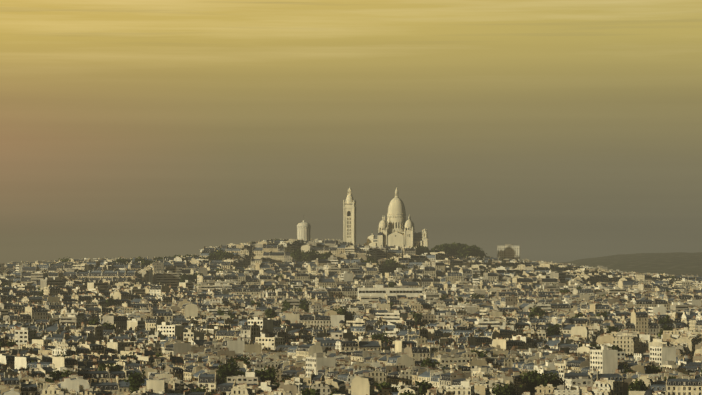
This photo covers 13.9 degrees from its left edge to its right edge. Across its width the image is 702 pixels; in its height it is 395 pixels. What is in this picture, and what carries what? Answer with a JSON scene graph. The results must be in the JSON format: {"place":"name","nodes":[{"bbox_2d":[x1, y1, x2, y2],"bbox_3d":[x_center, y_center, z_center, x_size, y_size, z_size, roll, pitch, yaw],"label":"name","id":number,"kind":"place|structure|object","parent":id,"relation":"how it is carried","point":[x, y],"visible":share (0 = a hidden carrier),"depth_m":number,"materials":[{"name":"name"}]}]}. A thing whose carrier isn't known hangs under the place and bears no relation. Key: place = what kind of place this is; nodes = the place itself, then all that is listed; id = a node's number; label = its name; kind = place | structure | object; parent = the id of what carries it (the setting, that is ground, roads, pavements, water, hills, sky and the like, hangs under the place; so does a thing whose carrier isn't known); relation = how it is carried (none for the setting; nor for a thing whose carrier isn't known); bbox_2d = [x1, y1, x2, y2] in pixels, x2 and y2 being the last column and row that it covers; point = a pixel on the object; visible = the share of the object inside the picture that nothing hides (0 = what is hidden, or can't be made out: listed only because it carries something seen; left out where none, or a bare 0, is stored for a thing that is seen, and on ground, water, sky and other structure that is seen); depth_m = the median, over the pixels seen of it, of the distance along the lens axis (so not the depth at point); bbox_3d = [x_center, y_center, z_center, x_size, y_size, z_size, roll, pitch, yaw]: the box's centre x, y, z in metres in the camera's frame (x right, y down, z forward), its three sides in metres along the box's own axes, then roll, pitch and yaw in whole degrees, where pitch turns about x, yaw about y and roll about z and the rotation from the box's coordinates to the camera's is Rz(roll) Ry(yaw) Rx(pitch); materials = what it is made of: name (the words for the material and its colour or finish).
{"place":"outdoors","nodes":[
{"label":"outdoors","id":0,"kind":"place"},
{"bbox_2d":[0,0,701,263],"label":"sky","id":1,"kind":"structure","parent":0,"point":[558,131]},
{"bbox_2d":[561,252,701,276],"bbox_3d":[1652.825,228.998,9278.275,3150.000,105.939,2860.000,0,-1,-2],"label":"hills","id":2,"kind":"structure","parent":0,"point":[679,263],"depth_m":8648.05,"materials":[{"name":"foliage"},{"name":"grass"},{"name":"soil"}]},
{"bbox_3d":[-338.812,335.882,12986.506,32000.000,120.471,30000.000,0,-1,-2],"label":"ground","id":3,"kind":"structure","parent":0,"visible":0},
{"bbox_2d":[0,238,701,394],"bbox_3d":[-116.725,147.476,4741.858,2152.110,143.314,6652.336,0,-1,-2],"label":"city buildings","id":4,"kind":"structure","parent":3,"relation":"on","point":[190,333],"depth_m":2350.46,"materials":[{"name":"concrete"}]},
{"bbox_2d":[0,239,701,394],"bbox_3d":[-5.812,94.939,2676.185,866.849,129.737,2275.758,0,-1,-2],"label":"trees","id":5,"kind":"object","parent":3,"relation":"on","point":[530,379],"visible":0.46,"depth_m":2261.18,"materials":[{"name":"green plant"}]},
{"bbox_2d":[297,186,427,247],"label":"basilica","id":6,"kind":"structure","parent":3,"relation":"on","point":[397,229],"depth_m":3787.54,"materials":[{"name":"stone"}]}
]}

